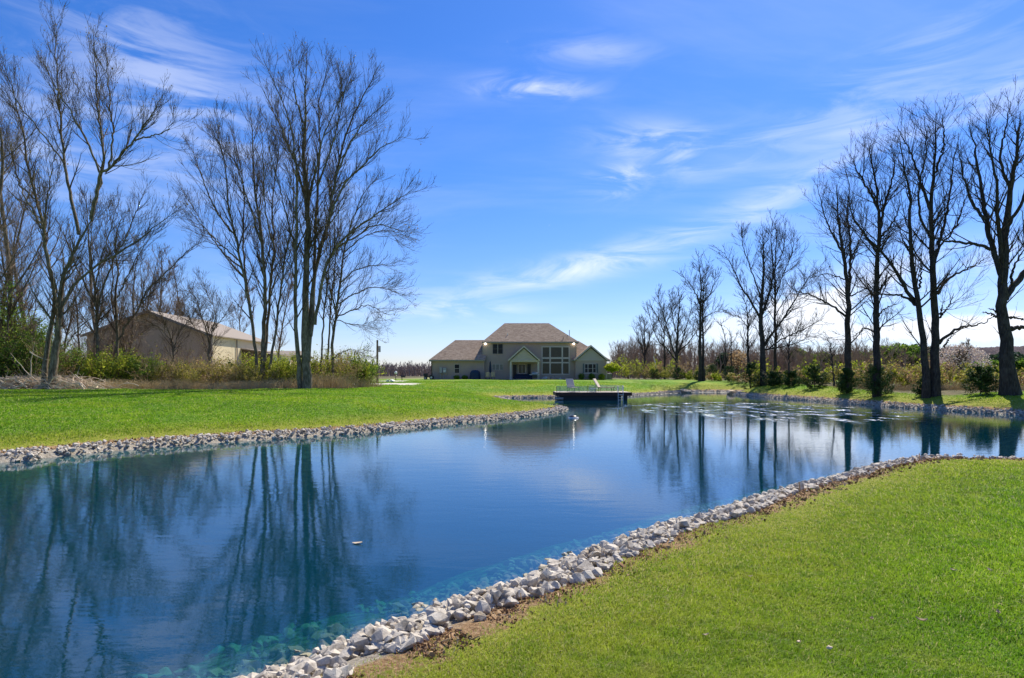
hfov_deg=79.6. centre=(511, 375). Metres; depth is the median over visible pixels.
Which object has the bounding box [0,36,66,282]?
bare tree
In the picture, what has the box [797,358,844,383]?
shrub
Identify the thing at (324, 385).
dry grass clump
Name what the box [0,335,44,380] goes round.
shrub
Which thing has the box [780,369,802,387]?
bush
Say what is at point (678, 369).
evergreen tree
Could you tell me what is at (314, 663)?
bank stones
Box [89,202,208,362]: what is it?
bare tree
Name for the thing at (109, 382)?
dry grass clump
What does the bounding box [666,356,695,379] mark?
shrub
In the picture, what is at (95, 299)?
bare tree
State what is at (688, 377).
shrub
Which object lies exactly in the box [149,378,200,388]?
dry grass clump
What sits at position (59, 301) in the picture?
maple tree
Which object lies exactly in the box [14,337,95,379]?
shrub
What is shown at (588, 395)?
dock
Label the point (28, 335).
shrub
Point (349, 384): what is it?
dry grass clump
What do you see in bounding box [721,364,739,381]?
evergreen tree
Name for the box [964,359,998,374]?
cedar tree
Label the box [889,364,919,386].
shrub
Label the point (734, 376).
shrub
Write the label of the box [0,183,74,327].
bare tree
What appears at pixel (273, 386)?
dry grass clump
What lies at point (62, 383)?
brush pile
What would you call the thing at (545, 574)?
riprap stone
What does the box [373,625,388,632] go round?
riprap stone
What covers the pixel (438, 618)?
riprap stone
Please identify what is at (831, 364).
bare sapling
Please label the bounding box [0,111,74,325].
bare tree
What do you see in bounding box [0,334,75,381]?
shrub
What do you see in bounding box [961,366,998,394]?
bush
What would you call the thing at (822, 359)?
cedar tree
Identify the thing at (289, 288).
bare tree
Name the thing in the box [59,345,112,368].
shrub
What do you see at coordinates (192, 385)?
dry grass clump
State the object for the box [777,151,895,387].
oak tree
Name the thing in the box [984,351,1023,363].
cedar tree
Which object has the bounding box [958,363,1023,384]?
shrub
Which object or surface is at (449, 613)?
riprap stone
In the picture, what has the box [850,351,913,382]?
shrub
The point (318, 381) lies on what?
dry grass clump
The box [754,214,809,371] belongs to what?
oak tree
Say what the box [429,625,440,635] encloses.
riprap stone
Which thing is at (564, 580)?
riprap stone
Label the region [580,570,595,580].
riprap stone
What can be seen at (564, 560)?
riprap stone
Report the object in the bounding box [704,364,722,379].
evergreen tree
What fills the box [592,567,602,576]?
riprap stone
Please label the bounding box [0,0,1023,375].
sky
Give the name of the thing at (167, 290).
bare tree
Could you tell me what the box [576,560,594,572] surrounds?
riprap stone
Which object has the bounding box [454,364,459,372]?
window
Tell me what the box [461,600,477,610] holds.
riprap stone
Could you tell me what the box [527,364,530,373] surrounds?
patio door
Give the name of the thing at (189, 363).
shrub
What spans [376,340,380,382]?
utility pole
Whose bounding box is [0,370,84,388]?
brush pile
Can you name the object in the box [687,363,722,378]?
shrub
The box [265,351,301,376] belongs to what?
shrub
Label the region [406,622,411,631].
riprap stone
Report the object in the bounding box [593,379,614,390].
sun lounger
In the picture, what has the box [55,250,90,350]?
bare tree
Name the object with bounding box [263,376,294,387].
dry grass clump
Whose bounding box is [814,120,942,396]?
oak tree
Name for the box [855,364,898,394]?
bush
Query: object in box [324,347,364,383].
shrub
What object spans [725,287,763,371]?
tree
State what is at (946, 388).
dry grass clump
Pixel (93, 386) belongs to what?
brush pile
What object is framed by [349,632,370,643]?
riprap stone
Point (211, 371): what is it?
shrub
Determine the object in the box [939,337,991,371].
blossom tree
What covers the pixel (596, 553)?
riprap stone
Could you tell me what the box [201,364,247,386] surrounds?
shrub
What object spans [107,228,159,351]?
bare tree
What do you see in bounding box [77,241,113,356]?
bare tree
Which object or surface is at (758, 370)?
shrub
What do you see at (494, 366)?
window
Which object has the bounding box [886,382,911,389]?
dry grass clump
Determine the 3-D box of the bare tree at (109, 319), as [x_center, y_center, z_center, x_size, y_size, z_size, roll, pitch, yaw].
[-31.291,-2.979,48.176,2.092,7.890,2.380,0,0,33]
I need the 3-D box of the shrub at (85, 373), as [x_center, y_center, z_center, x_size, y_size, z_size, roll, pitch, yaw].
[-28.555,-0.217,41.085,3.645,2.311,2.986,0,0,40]
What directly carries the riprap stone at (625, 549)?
on the bank stones
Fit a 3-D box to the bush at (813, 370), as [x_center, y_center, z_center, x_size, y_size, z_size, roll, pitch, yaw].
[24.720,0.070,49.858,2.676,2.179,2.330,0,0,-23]
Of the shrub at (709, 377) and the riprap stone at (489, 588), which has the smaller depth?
the riprap stone at (489, 588)
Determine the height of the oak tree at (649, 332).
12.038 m
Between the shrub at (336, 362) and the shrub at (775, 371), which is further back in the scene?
the shrub at (775, 371)
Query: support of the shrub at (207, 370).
on the ground at (130, 576)
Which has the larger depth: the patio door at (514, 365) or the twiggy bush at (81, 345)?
the patio door at (514, 365)
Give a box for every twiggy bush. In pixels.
[52,330,109,358]
[65,298,155,364]
[66,325,113,358]
[93,324,157,363]
[119,332,172,364]
[126,336,193,366]
[163,318,213,364]
[176,340,228,367]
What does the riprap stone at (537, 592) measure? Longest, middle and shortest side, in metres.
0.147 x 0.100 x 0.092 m
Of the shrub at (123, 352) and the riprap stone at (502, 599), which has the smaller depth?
the riprap stone at (502, 599)
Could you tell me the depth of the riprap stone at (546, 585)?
4.43 m
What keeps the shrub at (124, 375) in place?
on the ground at (130, 576)
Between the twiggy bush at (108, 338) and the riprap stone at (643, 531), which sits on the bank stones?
the riprap stone at (643, 531)
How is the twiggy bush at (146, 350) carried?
on the ground at (130, 576)
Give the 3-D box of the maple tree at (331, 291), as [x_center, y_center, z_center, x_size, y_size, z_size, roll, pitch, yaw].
[-11.082,-7.716,46.089,8.872,17.504,6.499,0,0,0]
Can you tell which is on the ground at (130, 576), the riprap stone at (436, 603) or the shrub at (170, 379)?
the shrub at (170, 379)
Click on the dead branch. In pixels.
(25, 370)
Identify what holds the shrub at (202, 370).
on the ground at (130, 576)
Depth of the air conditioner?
91.90 m
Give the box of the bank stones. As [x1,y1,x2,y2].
[0,389,1023,677]
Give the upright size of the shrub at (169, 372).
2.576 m
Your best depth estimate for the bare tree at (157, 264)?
66.85 m
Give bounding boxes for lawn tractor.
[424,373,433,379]
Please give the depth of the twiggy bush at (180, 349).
48.27 m
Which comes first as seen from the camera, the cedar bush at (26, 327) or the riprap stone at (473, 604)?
the riprap stone at (473, 604)
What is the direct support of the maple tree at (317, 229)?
on the ground at (130, 576)
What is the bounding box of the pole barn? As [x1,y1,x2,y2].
[80,311,292,368]
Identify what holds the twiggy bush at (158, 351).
on the ground at (130, 576)
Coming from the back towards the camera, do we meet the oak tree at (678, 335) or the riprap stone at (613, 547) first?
the oak tree at (678, 335)
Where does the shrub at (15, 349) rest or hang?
on the ground at (130, 576)
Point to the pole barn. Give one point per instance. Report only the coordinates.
(242, 342)
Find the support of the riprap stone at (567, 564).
on the riprap stone
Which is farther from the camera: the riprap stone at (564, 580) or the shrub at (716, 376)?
the shrub at (716, 376)
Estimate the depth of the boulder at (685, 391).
66.09 m
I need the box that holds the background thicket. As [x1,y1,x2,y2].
[785,334,959,376]
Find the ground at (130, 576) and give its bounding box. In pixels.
[0,376,1023,677]
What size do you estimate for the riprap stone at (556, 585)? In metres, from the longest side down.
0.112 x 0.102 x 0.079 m
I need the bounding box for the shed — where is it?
[268,351,312,364]
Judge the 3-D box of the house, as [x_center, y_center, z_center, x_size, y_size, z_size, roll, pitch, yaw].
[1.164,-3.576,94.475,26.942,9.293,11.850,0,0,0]
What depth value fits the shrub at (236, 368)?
42.66 m
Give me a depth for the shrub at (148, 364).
43.54 m
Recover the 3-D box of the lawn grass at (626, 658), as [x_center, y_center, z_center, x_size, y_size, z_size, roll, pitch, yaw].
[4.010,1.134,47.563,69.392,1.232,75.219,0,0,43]
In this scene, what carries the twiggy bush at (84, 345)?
on the ground at (130, 576)
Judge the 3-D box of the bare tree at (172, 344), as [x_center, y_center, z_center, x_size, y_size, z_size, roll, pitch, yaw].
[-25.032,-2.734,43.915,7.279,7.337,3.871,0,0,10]
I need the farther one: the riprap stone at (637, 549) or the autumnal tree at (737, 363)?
the autumnal tree at (737, 363)
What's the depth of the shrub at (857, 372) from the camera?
45.82 m
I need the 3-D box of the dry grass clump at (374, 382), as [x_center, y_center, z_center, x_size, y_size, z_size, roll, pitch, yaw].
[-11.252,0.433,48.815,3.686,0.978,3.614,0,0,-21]
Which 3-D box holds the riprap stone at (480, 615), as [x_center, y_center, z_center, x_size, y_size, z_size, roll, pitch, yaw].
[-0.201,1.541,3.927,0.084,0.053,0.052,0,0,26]
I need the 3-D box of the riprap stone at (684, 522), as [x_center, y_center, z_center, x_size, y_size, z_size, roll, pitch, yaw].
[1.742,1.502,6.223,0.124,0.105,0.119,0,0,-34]
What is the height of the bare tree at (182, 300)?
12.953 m
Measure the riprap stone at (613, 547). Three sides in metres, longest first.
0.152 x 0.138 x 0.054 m
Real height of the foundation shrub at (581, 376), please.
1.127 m
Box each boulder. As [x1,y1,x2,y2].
[680,389,691,392]
[726,390,735,393]
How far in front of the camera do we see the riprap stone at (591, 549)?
5.59 m
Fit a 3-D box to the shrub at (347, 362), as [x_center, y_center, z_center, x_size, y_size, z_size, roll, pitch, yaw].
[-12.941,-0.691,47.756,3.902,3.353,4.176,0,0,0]
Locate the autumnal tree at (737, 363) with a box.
[727,349,746,374]
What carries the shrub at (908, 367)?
on the ground at (130, 576)
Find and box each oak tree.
[630,313,659,378]
[641,284,707,379]
[643,288,683,378]
[672,248,727,380]
[711,210,835,385]
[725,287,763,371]
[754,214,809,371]
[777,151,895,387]
[813,90,997,398]
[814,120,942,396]
[892,74,1023,395]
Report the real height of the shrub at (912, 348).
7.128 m
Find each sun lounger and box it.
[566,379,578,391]
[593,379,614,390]
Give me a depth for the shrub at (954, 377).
41.42 m
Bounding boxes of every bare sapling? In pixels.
[773,319,807,372]
[818,334,840,385]
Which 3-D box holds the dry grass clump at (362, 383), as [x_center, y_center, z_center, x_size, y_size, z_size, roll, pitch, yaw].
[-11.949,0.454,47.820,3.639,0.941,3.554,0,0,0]
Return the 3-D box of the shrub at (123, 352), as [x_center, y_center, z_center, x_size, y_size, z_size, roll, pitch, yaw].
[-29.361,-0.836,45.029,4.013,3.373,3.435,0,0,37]
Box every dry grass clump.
[83,378,126,388]
[106,379,148,388]
[126,379,158,388]
[141,379,175,388]
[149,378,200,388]
[169,378,209,388]
[188,382,217,388]
[200,382,235,388]
[216,380,253,388]
[223,381,262,388]
[238,380,277,388]
[250,380,292,387]
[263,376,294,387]
[280,380,297,387]
[284,371,339,387]
[286,373,339,387]
[316,371,358,387]
[331,376,359,387]
[345,377,373,387]
[361,375,390,386]
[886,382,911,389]
[896,385,917,390]
[942,382,960,389]
[948,381,972,389]
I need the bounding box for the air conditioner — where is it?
[607,373,611,378]
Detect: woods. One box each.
[315,361,635,375]
[609,334,800,377]
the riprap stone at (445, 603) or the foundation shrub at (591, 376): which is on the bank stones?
the riprap stone at (445, 603)
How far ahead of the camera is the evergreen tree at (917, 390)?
36.68 m
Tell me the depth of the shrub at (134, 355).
44.59 m
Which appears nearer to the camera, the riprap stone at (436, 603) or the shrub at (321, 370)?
the riprap stone at (436, 603)
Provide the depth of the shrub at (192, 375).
40.52 m
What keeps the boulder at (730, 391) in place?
on the ground at (130, 576)
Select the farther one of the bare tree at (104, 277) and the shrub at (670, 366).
the shrub at (670, 366)
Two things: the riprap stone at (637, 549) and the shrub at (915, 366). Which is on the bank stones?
the riprap stone at (637, 549)
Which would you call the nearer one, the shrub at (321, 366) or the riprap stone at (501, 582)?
the riprap stone at (501, 582)
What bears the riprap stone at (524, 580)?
on the ground at (130, 576)
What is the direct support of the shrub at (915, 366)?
on the ground at (130, 576)
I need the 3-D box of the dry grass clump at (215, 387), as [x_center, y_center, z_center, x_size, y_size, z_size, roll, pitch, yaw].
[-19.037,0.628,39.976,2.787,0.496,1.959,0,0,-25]
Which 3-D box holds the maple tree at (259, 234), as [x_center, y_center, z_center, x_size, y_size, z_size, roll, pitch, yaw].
[-19.103,-9.826,42.903,10.251,21.571,6.285,0,0,-19]
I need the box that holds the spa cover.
[470,370,480,378]
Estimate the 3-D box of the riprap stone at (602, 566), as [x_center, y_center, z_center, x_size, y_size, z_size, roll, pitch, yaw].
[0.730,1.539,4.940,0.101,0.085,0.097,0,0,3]
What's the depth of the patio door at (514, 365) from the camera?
91.97 m
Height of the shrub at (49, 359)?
3.369 m
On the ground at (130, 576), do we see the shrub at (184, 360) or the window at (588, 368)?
the shrub at (184, 360)
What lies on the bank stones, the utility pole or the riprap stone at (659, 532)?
the riprap stone at (659, 532)
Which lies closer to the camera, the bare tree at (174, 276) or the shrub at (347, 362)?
the shrub at (347, 362)
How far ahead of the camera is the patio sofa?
90.10 m
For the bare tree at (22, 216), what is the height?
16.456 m
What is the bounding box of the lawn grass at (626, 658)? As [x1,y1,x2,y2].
[0,380,1023,677]
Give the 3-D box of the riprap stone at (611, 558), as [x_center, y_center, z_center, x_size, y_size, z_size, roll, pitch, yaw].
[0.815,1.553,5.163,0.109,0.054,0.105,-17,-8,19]
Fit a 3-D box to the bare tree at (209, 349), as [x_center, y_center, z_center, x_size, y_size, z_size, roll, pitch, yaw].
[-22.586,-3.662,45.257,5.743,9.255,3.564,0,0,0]
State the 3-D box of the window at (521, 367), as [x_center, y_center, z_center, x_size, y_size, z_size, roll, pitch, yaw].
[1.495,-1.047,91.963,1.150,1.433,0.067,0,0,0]
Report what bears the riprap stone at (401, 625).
on the bank stones
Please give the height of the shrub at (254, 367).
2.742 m
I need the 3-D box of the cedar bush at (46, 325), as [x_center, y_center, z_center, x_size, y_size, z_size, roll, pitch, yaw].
[-35.016,-2.020,44.456,4.850,5.791,4.743,0,0,0]
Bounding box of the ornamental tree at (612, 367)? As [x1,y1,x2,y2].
[603,362,620,372]
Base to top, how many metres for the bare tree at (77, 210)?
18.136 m
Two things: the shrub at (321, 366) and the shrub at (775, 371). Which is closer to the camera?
the shrub at (321, 366)
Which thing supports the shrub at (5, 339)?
on the ground at (130, 576)
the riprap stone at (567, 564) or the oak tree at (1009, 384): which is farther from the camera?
the oak tree at (1009, 384)
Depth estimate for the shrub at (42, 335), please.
44.15 m
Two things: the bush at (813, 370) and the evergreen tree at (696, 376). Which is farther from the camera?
the evergreen tree at (696, 376)
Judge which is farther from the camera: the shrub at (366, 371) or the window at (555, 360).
the window at (555, 360)
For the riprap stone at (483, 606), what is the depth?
4.07 m
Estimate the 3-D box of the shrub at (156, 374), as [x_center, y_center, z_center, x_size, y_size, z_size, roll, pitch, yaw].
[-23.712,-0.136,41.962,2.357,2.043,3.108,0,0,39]
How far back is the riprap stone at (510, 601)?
4.16 m
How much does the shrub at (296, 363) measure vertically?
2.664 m
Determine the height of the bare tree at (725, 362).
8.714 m
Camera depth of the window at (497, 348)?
91.97 m
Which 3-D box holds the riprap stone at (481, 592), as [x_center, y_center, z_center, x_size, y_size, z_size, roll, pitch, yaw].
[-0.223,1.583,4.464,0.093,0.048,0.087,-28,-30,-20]
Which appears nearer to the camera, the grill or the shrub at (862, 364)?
the shrub at (862, 364)
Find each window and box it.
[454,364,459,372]
[492,364,502,369]
[493,344,502,353]
[518,364,525,373]
[541,346,569,374]
[584,364,595,372]
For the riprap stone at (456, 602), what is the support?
on the bank stones
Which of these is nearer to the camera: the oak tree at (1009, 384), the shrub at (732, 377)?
the oak tree at (1009, 384)
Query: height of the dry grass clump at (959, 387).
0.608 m
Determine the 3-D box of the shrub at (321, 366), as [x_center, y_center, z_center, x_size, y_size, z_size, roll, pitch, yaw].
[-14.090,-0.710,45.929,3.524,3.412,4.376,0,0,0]
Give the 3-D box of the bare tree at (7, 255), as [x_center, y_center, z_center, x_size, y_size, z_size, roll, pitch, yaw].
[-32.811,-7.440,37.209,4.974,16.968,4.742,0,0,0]
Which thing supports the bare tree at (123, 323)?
on the ground at (130, 576)
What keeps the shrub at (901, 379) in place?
on the ground at (130, 576)
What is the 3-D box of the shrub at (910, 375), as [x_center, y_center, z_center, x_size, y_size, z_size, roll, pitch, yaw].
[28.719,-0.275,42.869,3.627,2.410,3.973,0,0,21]
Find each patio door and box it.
[513,364,516,378]
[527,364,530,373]
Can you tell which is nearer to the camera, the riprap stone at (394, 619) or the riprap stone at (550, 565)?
the riprap stone at (394, 619)
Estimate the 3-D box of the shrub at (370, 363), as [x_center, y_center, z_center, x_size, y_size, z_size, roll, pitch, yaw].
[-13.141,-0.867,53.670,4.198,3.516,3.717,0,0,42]
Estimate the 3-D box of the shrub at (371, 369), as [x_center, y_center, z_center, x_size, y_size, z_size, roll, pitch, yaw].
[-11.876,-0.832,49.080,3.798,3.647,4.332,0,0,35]
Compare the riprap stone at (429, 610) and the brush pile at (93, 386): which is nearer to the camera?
the riprap stone at (429, 610)
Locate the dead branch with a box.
[12,355,37,382]
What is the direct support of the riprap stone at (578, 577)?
on the ground at (130, 576)
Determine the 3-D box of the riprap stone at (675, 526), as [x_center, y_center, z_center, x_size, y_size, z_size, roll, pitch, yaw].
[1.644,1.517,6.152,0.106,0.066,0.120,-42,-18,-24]
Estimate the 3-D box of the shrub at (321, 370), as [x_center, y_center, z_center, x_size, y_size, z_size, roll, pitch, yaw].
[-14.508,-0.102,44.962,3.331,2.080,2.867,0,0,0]
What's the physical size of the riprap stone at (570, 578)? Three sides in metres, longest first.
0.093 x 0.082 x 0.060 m
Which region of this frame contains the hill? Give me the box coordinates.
[939,346,1023,371]
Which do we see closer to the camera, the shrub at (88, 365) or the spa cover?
the shrub at (88, 365)
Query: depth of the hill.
1388.89 m
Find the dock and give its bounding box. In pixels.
[553,385,631,399]
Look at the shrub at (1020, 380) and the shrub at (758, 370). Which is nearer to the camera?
the shrub at (1020, 380)
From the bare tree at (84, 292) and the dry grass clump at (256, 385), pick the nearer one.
the dry grass clump at (256, 385)
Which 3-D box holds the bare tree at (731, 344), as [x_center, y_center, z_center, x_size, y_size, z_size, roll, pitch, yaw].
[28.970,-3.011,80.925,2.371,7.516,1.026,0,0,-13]
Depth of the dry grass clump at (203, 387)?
40.28 m
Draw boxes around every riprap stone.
[323,642,344,656]
[336,635,345,642]
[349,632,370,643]
[364,623,374,638]
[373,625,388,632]
[380,619,386,625]
[390,616,399,622]
[395,618,414,631]
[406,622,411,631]
[412,622,422,629]
[419,615,426,620]
[425,606,438,615]
[427,611,448,624]
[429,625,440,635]
[432,601,440,606]
[440,600,448,607]
[440,621,448,627]
[446,610,453,619]
[447,598,452,606]
[452,598,460,608]
[454,610,467,621]
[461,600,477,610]
[474,611,486,620]
[475,600,490,614]
[476,589,486,595]
[487,586,495,592]
[491,590,501,601]
[492,581,504,587]
[496,583,503,597]
[499,597,506,603]
[502,588,509,593]
[503,590,515,598]
[504,596,516,605]
[512,587,518,598]
[517,588,525,599]
[519,577,526,585]
[526,576,537,586]
[527,570,539,577]
[530,588,544,596]
[540,569,552,581]
[541,580,553,592]
[547,559,558,563]
[548,563,556,567]
[549,581,560,589]
[551,567,560,571]
[559,577,567,583]
[560,557,568,567]
[564,560,571,569]
[567,575,575,583]
[568,558,576,562]
[572,572,585,583]
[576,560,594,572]
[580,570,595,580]
[588,547,598,551]
[591,551,602,556]
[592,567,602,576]
[597,562,606,570]
[603,544,618,550]
[603,556,614,563]
[617,539,627,547]
[619,547,628,554]
[633,545,644,550]
[639,528,646,534]
[652,530,664,535]
[672,523,679,529]
[677,518,689,527]
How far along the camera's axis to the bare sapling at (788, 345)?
51.98 m
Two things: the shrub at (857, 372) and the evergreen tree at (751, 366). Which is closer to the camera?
the shrub at (857, 372)
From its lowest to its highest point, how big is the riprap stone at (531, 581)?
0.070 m
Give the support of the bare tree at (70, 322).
on the ground at (130, 576)
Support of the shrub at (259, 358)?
on the ground at (130, 576)
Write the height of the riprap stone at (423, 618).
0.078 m
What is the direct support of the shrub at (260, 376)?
on the ground at (130, 576)
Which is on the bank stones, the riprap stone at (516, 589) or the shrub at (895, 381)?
the riprap stone at (516, 589)
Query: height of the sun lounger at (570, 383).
1.030 m
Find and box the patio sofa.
[514,374,531,378]
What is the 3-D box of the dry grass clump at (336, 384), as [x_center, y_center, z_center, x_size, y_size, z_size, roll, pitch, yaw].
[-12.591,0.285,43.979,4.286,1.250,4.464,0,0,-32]
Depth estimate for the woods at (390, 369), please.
570.07 m
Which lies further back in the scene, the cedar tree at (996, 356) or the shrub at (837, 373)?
the cedar tree at (996, 356)
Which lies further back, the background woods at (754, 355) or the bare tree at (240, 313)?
the background woods at (754, 355)
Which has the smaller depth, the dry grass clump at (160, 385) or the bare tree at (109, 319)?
the dry grass clump at (160, 385)
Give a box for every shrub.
[0,318,16,367]
[0,325,42,380]
[0,328,90,377]
[0,330,44,375]
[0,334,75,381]
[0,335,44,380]
[1,317,71,356]
[1,320,60,375]
[4,319,64,351]
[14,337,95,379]
[19,340,88,376]
[37,359,95,380]
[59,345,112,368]
[60,356,108,381]
[63,351,106,382]
[85,345,131,382]
[91,348,139,384]
[92,353,138,384]
[104,347,142,366]
[108,350,168,385]
[109,342,140,362]
[122,360,161,386]
[125,356,182,387]
[130,352,163,382]
[147,359,179,385]
[149,354,198,382]
[158,350,198,383]
[165,357,203,371]
[166,359,214,387]
[166,363,220,384]
[177,354,228,383]
[193,360,230,386]
[194,352,228,383]
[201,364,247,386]
[212,358,268,383]
[215,339,259,367]
[218,360,249,382]
[238,367,278,384]
[239,350,283,372]
[241,351,279,385]
[245,362,293,384]
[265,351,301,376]
[265,359,296,384]
[271,352,318,381]
[282,352,323,381]
[291,361,335,382]
[310,346,348,385]
[311,341,351,380]
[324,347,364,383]
[330,348,376,386]
[332,345,366,386]
[344,347,386,377]
[345,343,383,385]
[578,373,584,379]
[588,373,594,379]
[598,374,604,379]
[614,354,643,378]
[626,362,657,378]
[639,362,666,378]
[648,354,678,378]
[656,368,681,378]
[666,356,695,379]
[680,370,708,379]
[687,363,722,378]
[705,372,725,380]
[710,373,740,380]
[727,372,744,382]
[728,373,752,383]
[739,358,780,385]
[758,365,801,383]
[790,364,829,383]
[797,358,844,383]
[822,363,864,384]
[840,359,890,379]
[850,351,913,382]
[850,357,886,384]
[880,343,929,377]
[881,363,913,385]
[888,359,947,385]
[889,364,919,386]
[891,358,958,387]
[895,363,973,384]
[911,359,970,386]
[953,371,970,385]
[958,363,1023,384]
[989,372,1023,386]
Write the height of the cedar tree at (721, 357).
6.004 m
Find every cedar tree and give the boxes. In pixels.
[712,352,738,373]
[801,351,838,371]
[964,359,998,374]
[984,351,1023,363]
[1015,357,1023,373]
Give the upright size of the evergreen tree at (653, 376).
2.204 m
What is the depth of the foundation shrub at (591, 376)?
90.03 m
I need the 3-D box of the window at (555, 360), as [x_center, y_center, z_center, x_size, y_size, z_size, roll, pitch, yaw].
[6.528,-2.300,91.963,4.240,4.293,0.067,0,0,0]
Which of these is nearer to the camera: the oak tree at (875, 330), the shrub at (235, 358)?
the oak tree at (875, 330)
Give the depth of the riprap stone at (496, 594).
4.21 m
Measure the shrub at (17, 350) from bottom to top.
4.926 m
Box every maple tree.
[0,0,217,388]
[166,89,315,385]
[240,32,439,388]
[315,154,421,374]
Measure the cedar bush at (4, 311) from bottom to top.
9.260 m
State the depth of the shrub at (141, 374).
40.99 m
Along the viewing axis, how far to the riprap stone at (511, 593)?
4.25 m
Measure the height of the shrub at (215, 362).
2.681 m
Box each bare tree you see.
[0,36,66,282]
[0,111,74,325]
[0,163,13,294]
[0,167,64,328]
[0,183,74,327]
[0,189,46,323]
[0,259,25,350]
[6,292,40,346]
[40,164,156,361]
[50,173,122,338]
[53,264,91,343]
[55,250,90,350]
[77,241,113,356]
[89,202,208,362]
[100,288,129,360]
[101,276,142,354]
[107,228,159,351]
[114,292,213,367]
[122,256,168,312]
[136,242,169,310]
[141,258,188,314]
[144,243,185,314]
[155,256,199,316]
[168,267,242,365]
[170,290,198,318]
[171,293,185,312]
[223,280,257,334]
[268,267,298,357]
[714,316,732,379]
[727,328,738,379]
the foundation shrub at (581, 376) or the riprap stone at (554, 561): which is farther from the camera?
the foundation shrub at (581, 376)
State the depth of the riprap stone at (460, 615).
4.00 m
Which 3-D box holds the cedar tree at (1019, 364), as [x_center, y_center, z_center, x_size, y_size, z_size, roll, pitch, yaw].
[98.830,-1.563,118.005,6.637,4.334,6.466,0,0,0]
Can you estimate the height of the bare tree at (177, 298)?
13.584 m
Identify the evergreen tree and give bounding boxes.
[643,368,661,378]
[668,367,687,379]
[692,370,707,379]
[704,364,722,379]
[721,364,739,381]
[731,362,765,389]
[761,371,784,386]
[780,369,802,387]
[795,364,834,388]
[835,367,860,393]
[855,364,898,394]
[911,376,941,395]
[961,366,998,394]
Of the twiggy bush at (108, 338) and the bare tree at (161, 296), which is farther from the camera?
the bare tree at (161, 296)
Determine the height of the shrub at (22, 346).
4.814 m
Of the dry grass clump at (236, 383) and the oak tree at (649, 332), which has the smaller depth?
the dry grass clump at (236, 383)
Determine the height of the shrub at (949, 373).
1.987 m
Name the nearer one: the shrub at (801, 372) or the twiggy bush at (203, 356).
the twiggy bush at (203, 356)
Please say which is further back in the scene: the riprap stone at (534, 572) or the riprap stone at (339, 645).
the riprap stone at (534, 572)
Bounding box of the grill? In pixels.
[529,372,539,377]
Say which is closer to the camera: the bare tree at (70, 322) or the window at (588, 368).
the bare tree at (70, 322)
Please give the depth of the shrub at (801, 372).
57.78 m
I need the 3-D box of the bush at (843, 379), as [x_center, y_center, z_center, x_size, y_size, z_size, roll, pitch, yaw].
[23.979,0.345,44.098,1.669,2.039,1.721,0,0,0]
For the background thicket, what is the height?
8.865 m
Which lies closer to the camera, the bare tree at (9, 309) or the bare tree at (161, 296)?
the bare tree at (9, 309)
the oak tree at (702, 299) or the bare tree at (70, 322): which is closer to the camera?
the bare tree at (70, 322)
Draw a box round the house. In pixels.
[429,323,609,379]
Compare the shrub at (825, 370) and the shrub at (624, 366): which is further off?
the shrub at (624, 366)
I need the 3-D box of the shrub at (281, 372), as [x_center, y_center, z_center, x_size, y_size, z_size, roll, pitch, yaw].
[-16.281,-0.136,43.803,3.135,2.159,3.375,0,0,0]
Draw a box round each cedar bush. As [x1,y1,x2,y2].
[0,270,43,345]
[1,303,54,373]
[2,309,68,357]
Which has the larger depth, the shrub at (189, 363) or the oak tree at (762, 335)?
the oak tree at (762, 335)
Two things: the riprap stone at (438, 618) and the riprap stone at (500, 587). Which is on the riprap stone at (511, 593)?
the riprap stone at (500, 587)
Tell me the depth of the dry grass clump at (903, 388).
40.69 m
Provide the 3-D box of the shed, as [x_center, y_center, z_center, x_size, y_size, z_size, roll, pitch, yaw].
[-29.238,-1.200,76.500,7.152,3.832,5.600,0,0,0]
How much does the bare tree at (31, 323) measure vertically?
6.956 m
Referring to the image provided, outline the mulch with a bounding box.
[1,389,1023,677]
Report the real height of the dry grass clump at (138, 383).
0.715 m
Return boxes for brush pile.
[0,367,116,389]
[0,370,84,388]
[55,377,138,389]
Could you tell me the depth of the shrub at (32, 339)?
39.44 m
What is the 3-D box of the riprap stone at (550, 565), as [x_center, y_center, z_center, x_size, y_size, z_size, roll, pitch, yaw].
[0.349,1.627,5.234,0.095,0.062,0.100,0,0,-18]
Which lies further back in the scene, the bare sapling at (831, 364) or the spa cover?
the spa cover
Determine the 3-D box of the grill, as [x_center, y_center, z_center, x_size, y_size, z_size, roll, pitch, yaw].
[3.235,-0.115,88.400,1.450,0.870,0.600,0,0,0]
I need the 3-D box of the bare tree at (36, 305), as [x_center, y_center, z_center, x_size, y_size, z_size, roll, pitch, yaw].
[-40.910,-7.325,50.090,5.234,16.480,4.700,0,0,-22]

